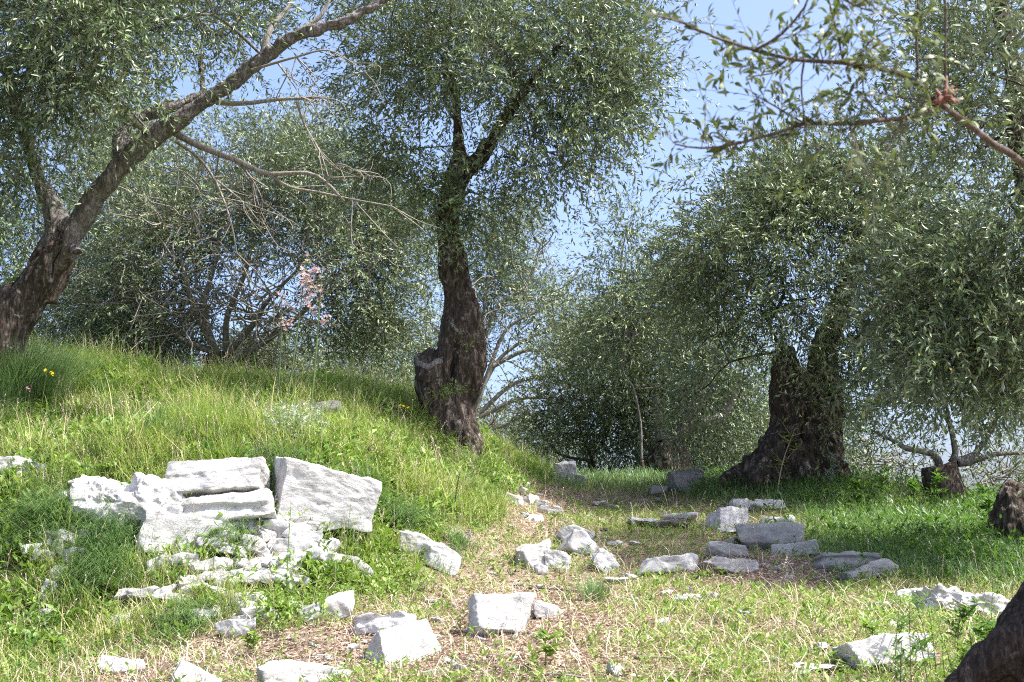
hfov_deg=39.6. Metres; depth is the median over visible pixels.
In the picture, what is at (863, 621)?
weed sprout
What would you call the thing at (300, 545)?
limestone block
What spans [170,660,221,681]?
limestone block
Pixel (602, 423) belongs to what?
olive tree
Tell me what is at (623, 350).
olive tree
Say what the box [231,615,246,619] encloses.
rubble stone
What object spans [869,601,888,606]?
limestone block
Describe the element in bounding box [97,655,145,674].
limestone block
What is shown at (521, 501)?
limestone block
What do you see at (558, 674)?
fallen stick
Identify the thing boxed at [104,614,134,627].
limestone block
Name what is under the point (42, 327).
bush
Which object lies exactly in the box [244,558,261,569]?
rubble stone
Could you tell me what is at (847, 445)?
olive tree
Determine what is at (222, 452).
grass tussock
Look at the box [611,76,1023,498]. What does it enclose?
olive tree
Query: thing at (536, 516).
limestone block
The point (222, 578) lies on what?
rubble stone
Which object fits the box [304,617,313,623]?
stone chip
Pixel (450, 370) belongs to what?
olive tree
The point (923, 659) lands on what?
weed
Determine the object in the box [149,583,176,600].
rubble stone
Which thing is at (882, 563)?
limestone block
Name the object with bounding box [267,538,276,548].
rubble stone
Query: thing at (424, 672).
stone chip
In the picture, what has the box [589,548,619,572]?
limestone block
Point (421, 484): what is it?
grass tussock
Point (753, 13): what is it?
sky
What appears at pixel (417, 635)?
limestone block
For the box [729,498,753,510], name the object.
limestone block
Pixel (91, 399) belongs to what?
grass tussock
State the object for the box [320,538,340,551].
rubble stone
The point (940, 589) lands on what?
limestone block
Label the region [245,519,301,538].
limestone block
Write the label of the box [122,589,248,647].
grass tussock
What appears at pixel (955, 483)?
olive tree
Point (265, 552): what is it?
limestone block
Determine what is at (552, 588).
fallen stick
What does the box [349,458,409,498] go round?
grass tussock
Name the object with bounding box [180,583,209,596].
rubble stone
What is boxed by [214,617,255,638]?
limestone block
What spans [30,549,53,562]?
rubble stone
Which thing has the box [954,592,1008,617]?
limestone block
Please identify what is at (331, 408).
limestone block
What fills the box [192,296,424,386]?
shrub
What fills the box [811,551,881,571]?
limestone block
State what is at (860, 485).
tall weed
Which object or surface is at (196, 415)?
meadow grass
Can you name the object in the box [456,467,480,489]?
grass tussock
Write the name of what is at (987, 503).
tall weed
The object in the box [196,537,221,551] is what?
rubble stone
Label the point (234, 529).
grass tussock
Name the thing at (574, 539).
limestone block
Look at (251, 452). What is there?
grass tussock
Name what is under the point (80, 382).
grass tussock
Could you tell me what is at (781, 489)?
shade grass
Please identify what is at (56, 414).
grass tussock
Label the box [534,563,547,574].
limestone block
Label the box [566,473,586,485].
limestone block
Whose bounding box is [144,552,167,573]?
rubble stone
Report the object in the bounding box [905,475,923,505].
tall weed
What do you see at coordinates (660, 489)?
limestone block
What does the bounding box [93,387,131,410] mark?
grass tussock
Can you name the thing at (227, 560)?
rubble stone
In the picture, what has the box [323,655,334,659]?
stone chip
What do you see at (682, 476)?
limestone block
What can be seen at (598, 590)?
grass tussock
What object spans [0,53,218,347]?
olive tree
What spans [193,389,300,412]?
grass tussock
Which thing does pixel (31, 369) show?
grass tussock
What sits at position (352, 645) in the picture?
stone chip
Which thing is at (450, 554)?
limestone block
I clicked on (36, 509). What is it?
grass tussock
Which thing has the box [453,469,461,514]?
dry stem
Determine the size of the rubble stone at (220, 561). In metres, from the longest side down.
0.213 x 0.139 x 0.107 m
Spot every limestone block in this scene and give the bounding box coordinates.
[0,456,34,479]
[24,461,53,479]
[28,607,54,624]
[37,578,58,601]
[48,565,74,583]
[69,475,137,530]
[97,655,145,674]
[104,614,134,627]
[124,472,185,524]
[135,509,222,554]
[165,456,269,497]
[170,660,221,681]
[180,488,277,521]
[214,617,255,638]
[235,600,257,610]
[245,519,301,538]
[256,659,351,681]
[258,543,272,556]
[270,538,317,566]
[271,457,381,531]
[282,527,322,544]
[296,590,354,621]
[302,400,341,415]
[325,551,373,583]
[352,611,416,635]
[365,619,441,666]
[397,530,431,556]
[420,541,461,575]
[467,592,535,636]
[500,492,523,506]
[515,539,550,569]
[523,495,538,503]
[524,514,543,521]
[532,499,547,506]
[533,600,562,617]
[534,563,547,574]
[538,505,562,515]
[545,550,571,568]
[547,471,564,480]
[554,461,576,477]
[555,525,594,541]
[559,529,597,555]
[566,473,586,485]
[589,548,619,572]
[604,577,627,584]
[606,540,622,545]
[606,663,624,676]
[627,517,657,526]
[637,553,698,575]
[649,485,668,495]
[654,519,689,528]
[660,512,697,521]
[667,467,703,491]
[671,594,701,601]
[697,556,758,575]
[704,541,748,558]
[706,506,749,529]
[717,528,736,534]
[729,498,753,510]
[735,522,804,549]
[754,499,786,510]
[759,515,796,522]
[771,539,819,557]
[791,662,843,671]
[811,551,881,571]
[831,632,936,670]
[834,558,898,581]
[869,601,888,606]
[893,588,922,600]
[912,583,965,613]
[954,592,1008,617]
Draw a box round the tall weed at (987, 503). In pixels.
[976,485,995,514]
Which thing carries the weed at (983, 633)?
on the ground at (4, 579)
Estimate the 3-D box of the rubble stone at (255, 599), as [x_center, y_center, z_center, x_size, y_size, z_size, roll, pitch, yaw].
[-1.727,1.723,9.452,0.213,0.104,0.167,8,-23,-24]
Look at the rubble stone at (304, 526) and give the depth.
10.22 m
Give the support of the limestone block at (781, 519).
on the ground at (4, 579)
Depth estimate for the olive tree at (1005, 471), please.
24.39 m
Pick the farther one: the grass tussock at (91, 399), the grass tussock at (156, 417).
the grass tussock at (91, 399)
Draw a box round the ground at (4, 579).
[0,355,1020,681]
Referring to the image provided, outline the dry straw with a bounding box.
[0,341,1023,681]
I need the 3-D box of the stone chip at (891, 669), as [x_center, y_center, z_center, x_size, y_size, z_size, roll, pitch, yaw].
[1.927,1.660,7.202,0.075,0.036,0.088,24,-17,-28]
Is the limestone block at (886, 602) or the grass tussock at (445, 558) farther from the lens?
the grass tussock at (445, 558)
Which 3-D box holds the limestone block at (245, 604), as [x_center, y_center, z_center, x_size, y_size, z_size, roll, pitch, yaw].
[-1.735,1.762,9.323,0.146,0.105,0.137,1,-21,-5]
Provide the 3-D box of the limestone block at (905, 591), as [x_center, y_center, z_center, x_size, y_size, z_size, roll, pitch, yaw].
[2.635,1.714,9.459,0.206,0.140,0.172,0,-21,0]
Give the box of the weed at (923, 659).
[884,591,930,681]
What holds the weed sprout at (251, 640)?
on the ground at (4, 579)
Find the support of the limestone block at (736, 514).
on the ground at (4, 579)
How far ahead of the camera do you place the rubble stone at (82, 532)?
9.89 m
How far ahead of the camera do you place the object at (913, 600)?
7.17 m
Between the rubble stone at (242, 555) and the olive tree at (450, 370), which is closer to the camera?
the rubble stone at (242, 555)
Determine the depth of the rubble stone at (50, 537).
9.86 m
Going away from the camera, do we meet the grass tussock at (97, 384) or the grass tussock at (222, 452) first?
the grass tussock at (222, 452)
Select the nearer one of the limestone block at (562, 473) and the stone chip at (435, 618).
the stone chip at (435, 618)
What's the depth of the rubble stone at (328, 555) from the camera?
10.01 m
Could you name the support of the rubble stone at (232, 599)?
on the ground at (4, 579)
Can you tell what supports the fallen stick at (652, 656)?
on the ground at (4, 579)
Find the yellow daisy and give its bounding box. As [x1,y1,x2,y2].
[33,368,53,418]
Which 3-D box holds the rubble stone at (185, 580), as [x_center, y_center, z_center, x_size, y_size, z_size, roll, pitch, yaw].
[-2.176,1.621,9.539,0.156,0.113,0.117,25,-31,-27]
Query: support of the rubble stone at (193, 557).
on the ground at (4, 579)
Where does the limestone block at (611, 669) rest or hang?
on the ground at (4, 579)
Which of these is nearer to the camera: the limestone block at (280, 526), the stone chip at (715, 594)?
the stone chip at (715, 594)
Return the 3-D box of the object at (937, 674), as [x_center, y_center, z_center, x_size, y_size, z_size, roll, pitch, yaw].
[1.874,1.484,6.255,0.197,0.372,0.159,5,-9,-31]
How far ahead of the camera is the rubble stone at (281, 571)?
9.69 m
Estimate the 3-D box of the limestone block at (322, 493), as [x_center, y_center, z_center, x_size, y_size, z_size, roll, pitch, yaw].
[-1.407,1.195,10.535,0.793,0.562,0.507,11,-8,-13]
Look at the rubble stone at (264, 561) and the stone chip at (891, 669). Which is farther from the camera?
the rubble stone at (264, 561)
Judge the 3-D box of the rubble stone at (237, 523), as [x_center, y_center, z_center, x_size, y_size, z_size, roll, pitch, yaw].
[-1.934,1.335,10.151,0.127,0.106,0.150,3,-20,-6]
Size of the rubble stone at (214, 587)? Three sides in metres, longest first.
0.232 x 0.140 x 0.123 m
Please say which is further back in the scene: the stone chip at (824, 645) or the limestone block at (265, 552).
the limestone block at (265, 552)
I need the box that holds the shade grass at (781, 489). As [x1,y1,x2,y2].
[16,389,1023,595]
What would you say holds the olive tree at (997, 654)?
on the ground at (4, 579)
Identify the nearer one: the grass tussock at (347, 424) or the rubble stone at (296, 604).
the rubble stone at (296, 604)
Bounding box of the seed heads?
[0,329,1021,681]
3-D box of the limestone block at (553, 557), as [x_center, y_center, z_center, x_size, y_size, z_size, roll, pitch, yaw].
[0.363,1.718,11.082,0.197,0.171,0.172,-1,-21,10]
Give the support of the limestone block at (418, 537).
on the ground at (4, 579)
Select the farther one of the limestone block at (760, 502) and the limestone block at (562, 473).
the limestone block at (562, 473)
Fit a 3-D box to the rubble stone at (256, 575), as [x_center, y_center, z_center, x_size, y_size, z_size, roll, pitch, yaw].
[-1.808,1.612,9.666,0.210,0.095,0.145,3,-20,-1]
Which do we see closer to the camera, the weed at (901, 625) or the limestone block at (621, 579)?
the weed at (901, 625)
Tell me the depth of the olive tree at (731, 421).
20.62 m
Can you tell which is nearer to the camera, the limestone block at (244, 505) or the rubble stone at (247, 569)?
the rubble stone at (247, 569)
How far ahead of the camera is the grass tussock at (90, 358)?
14.10 m
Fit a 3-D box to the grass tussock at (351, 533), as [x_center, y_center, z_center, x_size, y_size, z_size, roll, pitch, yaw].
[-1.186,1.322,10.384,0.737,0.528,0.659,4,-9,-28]
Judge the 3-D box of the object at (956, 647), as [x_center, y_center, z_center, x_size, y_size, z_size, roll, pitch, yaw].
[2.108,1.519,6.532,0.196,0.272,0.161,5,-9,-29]
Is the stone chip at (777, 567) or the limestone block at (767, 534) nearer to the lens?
the stone chip at (777, 567)
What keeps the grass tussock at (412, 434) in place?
on the ground at (4, 579)
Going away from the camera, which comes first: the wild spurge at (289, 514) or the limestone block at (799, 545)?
the wild spurge at (289, 514)
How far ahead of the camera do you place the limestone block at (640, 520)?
12.86 m
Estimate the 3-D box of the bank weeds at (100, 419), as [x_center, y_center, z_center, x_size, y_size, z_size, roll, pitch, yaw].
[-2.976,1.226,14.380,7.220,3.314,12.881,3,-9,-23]
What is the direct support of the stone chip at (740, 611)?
on the ground at (4, 579)
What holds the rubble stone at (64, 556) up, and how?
on the ground at (4, 579)
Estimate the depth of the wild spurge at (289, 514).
9.68 m
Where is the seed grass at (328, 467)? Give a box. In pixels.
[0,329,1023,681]
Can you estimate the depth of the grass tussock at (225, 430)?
11.05 m
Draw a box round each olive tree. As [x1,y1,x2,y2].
[0,0,440,371]
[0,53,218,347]
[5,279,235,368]
[14,67,482,382]
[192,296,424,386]
[263,0,739,455]
[288,298,442,385]
[329,179,612,448]
[476,375,623,474]
[490,276,720,474]
[533,157,768,470]
[566,240,805,474]
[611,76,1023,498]
[619,0,1023,681]
[619,357,912,472]
[786,334,1023,505]
[795,0,1023,497]
[933,428,1023,490]
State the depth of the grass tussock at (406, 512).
11.06 m
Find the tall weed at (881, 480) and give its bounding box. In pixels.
[870,465,894,506]
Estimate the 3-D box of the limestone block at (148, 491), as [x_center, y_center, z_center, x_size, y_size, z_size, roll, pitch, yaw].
[-2.626,1.187,10.197,0.643,0.468,0.500,8,-10,-19]
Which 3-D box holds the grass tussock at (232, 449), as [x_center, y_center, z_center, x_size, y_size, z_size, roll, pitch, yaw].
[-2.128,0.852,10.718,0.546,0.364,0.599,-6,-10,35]
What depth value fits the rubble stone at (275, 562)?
9.81 m
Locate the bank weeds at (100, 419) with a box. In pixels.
[0,350,529,681]
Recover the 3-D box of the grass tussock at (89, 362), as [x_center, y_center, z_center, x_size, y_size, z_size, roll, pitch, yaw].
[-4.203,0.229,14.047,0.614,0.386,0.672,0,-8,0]
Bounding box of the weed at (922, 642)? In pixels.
[895,611,941,681]
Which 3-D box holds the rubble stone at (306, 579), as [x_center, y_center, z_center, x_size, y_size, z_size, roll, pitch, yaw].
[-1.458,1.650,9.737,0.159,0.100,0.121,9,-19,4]
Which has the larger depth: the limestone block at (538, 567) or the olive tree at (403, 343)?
the olive tree at (403, 343)
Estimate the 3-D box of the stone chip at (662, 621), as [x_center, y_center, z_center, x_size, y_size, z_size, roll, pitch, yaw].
[0.891,1.662,8.414,0.091,0.036,0.100,-10,0,-5]
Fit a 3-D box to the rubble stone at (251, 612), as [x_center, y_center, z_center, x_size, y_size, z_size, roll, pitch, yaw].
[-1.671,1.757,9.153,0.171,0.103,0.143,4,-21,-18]
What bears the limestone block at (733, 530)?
on the ground at (4, 579)
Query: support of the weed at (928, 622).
on the ground at (4, 579)
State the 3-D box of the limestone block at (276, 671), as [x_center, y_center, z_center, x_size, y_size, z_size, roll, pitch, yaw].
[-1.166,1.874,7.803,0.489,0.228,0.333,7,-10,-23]
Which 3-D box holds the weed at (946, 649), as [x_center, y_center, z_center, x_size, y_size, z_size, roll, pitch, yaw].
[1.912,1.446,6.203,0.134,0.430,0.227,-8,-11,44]
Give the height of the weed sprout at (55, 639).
0.196 m
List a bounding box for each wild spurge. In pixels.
[272,504,309,594]
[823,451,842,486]
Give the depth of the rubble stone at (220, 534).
9.96 m
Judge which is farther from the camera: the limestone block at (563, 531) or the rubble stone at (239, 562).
the limestone block at (563, 531)
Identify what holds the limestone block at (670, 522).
on the ground at (4, 579)
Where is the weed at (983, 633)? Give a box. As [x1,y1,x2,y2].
[966,616,995,638]
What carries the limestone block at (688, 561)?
on the ground at (4, 579)
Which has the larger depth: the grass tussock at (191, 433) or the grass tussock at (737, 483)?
the grass tussock at (737, 483)
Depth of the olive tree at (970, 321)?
11.01 m
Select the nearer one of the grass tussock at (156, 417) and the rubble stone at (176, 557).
the rubble stone at (176, 557)
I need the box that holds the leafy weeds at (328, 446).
[0,348,1023,681]
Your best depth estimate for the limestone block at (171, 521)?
9.91 m
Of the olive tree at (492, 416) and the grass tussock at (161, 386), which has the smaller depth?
the grass tussock at (161, 386)
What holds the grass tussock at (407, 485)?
on the ground at (4, 579)
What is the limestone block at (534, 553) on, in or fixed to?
on the ground at (4, 579)
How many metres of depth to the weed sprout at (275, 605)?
8.96 m
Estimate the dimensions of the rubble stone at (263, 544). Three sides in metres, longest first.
0.215 x 0.159 x 0.132 m
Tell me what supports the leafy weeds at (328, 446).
on the ground at (4, 579)
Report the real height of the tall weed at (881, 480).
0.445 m
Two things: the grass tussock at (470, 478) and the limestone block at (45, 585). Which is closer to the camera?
the limestone block at (45, 585)
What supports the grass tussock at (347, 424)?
on the ground at (4, 579)
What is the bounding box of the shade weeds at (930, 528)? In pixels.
[686,463,1023,587]
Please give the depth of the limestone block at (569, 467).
17.12 m
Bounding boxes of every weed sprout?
[41,632,67,653]
[238,625,264,657]
[267,591,290,618]
[531,626,563,665]
[858,615,888,637]
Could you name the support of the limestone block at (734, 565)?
on the ground at (4, 579)
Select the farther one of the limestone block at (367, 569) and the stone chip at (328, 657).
the limestone block at (367, 569)
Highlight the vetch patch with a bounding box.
[241,537,437,630]
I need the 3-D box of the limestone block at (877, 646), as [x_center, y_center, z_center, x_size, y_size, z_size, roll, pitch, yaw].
[1.902,1.643,7.378,0.491,0.192,0.348,-1,-27,-12]
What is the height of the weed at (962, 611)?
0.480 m
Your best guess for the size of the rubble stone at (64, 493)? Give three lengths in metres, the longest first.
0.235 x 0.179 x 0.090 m
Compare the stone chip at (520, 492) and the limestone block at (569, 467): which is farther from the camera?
the limestone block at (569, 467)
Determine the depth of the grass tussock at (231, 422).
11.25 m
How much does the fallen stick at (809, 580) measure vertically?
0.091 m
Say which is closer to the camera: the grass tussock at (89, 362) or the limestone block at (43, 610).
the limestone block at (43, 610)
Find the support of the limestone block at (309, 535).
on the ground at (4, 579)
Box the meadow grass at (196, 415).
[0,321,565,681]
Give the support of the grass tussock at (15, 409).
on the ground at (4, 579)
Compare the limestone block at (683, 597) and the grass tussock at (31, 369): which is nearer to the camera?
the limestone block at (683, 597)
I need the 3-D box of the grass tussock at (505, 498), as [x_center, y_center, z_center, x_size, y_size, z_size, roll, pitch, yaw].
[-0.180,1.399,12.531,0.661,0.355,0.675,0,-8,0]
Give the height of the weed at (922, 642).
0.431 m
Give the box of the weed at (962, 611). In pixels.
[939,597,984,665]
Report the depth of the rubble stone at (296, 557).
9.88 m
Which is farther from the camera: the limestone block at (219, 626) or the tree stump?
the tree stump
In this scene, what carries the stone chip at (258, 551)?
on the ground at (4, 579)
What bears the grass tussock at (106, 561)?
on the ground at (4, 579)
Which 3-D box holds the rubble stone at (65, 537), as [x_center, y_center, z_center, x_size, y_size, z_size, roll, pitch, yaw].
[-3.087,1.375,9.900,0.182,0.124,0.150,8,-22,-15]
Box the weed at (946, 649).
[923,623,970,672]
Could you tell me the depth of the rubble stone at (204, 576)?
9.58 m
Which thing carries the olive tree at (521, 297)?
on the ground at (4, 579)
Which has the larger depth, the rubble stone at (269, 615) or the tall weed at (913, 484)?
the tall weed at (913, 484)
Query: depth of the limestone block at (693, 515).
13.44 m
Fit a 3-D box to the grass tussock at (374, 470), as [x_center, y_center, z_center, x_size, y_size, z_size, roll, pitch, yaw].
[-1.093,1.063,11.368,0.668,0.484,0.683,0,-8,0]
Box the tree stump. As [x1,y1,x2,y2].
[986,480,1023,541]
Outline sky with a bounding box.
[0,0,1023,490]
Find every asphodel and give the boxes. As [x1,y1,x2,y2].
[277,290,293,400]
[278,254,319,401]
[298,266,331,408]
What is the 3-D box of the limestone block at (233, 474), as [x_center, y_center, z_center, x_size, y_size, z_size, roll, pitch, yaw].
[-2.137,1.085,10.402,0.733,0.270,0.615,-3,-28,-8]
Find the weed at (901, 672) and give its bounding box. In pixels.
[883,641,916,681]
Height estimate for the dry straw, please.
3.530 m
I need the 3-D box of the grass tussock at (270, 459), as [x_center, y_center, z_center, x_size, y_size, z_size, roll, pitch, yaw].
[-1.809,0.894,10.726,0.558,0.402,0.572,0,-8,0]
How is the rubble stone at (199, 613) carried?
on the ground at (4, 579)
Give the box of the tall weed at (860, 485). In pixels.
[848,479,867,505]
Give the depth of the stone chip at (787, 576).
10.39 m
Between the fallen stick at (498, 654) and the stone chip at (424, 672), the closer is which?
the stone chip at (424, 672)
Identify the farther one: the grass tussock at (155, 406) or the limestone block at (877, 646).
the grass tussock at (155, 406)
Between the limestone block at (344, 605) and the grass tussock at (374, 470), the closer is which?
the limestone block at (344, 605)
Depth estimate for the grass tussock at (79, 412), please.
12.92 m
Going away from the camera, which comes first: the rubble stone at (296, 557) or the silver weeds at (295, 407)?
the rubble stone at (296, 557)
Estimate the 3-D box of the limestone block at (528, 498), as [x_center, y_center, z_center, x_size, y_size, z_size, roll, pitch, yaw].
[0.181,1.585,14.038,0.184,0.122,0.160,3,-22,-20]
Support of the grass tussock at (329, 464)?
on the ground at (4, 579)
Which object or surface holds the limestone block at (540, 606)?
on the ground at (4, 579)
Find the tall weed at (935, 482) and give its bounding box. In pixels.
[925,467,950,498]
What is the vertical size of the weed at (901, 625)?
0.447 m
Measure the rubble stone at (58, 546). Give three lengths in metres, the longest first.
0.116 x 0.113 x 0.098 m
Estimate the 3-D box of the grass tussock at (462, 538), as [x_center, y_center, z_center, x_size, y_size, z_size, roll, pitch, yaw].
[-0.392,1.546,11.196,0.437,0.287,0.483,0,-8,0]
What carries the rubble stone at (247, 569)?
on the limestone block
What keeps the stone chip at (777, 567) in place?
on the ground at (4, 579)
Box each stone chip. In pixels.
[251,548,261,554]
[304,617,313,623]
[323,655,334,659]
[346,643,358,650]
[422,669,438,676]
[431,617,444,622]
[443,657,457,663]
[514,488,530,494]
[620,573,638,579]
[628,541,641,544]
[657,617,668,625]
[705,592,717,598]
[727,538,737,543]
[736,610,750,615]
[768,565,780,570]
[783,575,793,579]
[813,642,827,649]
[883,663,897,671]
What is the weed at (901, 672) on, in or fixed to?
on the ground at (4, 579)
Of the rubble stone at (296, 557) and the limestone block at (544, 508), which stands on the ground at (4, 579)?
the limestone block at (544, 508)
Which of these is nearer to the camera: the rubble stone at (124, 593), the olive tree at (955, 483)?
the rubble stone at (124, 593)
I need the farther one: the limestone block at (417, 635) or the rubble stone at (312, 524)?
the rubble stone at (312, 524)
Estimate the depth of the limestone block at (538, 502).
13.97 m
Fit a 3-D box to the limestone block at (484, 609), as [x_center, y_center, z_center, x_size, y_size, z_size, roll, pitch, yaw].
[-0.067,1.701,8.717,0.409,0.315,0.234,7,-36,-9]
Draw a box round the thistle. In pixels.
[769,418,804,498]
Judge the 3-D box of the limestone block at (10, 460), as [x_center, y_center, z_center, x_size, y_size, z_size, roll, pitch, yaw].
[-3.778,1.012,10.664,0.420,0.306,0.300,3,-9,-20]
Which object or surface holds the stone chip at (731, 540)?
on the ground at (4, 579)
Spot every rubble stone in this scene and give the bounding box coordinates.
[19,543,44,557]
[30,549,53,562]
[41,531,56,546]
[50,539,67,552]
[51,489,69,500]
[55,528,80,543]
[58,547,89,562]
[79,529,95,542]
[112,588,138,600]
[127,586,159,600]
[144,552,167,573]
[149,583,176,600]
[156,554,184,570]
[165,593,193,603]
[169,552,199,566]
[176,575,196,587]
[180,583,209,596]
[187,608,213,620]
[190,559,210,572]
[194,585,231,601]
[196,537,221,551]
[196,569,225,583]
[204,556,227,570]
[210,605,221,616]
[213,530,237,542]
[214,542,246,557]
[214,575,239,587]
[217,593,242,605]
[220,557,232,569]
[225,566,251,575]
[231,570,260,584]
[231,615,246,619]
[232,557,248,567]
[235,521,245,528]
[238,606,266,618]
[239,534,266,551]
[244,521,262,533]
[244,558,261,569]
[246,591,266,604]
[254,556,279,567]
[256,569,290,576]
[256,570,281,585]
[257,528,277,542]
[261,609,278,620]
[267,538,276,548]
[269,560,297,573]
[272,575,300,587]
[277,551,305,569]
[284,600,304,616]
[292,574,309,586]
[295,523,311,529]
[302,521,320,530]
[302,546,324,565]
[315,553,336,568]
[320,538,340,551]
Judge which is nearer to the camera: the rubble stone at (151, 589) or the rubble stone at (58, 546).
the rubble stone at (151, 589)
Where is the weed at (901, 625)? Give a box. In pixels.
[885,594,920,678]
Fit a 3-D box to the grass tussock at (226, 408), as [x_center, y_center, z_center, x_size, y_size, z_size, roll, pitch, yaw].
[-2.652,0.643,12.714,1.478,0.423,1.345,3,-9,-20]
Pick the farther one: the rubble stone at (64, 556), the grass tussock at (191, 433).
the grass tussock at (191, 433)
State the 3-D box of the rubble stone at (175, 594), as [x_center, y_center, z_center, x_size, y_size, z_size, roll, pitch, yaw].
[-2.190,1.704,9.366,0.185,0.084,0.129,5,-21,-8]
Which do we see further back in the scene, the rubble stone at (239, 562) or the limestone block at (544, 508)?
the limestone block at (544, 508)
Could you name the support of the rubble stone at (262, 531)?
on the ground at (4, 579)
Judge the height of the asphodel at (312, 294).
1.509 m
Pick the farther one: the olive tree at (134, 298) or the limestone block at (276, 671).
the olive tree at (134, 298)
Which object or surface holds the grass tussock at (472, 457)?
on the ground at (4, 579)
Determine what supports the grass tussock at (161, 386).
on the ground at (4, 579)
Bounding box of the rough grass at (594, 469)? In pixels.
[176,367,689,481]
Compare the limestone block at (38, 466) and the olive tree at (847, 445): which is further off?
the olive tree at (847, 445)
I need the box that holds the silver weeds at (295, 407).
[262,400,328,446]
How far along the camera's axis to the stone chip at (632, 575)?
10.82 m
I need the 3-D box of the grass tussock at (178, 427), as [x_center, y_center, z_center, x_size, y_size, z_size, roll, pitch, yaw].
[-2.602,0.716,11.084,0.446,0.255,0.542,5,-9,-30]
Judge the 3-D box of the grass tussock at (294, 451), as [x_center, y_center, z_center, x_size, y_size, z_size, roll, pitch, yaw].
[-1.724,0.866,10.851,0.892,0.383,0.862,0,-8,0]
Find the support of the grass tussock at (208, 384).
on the ground at (4, 579)
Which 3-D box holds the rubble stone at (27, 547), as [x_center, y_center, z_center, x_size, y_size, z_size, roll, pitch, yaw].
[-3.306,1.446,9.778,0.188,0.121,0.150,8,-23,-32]
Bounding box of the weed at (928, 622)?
[911,601,943,672]
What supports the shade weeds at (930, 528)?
on the ground at (4, 579)
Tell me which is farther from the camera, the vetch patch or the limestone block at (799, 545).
the limestone block at (799, 545)
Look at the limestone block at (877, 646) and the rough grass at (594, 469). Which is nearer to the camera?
the limestone block at (877, 646)
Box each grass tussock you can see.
[0,327,144,413]
[0,389,64,421]
[0,457,113,569]
[16,511,190,614]
[39,405,81,425]
[49,488,187,570]
[64,402,98,416]
[68,368,91,393]
[69,345,121,379]
[73,354,107,373]
[80,381,132,410]
[84,370,122,398]
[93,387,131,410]
[103,394,197,417]
[122,402,180,434]
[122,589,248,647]
[136,418,213,464]
[139,377,179,396]
[161,399,260,414]
[167,420,190,445]
[175,507,272,558]
[181,419,203,443]
[185,373,229,397]
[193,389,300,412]
[194,438,249,458]
[196,410,251,435]
[209,422,253,456]
[211,420,242,442]
[214,435,252,457]
[229,435,264,457]
[248,438,293,480]
[250,437,333,465]
[306,455,369,473]
[326,406,365,435]
[326,514,380,547]
[345,452,407,489]
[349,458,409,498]
[360,433,405,461]
[377,480,463,533]
[387,412,435,446]
[389,465,431,501]
[399,465,440,504]
[417,544,465,576]
[442,521,483,552]
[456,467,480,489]
[457,436,492,469]
[473,486,514,515]
[573,567,619,602]
[718,476,783,491]
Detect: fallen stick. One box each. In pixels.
[481,652,517,657]
[528,586,580,590]
[543,672,582,677]
[634,655,673,658]
[781,574,831,587]
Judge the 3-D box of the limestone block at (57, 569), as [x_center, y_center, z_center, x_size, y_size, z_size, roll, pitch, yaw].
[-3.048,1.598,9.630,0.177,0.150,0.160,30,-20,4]

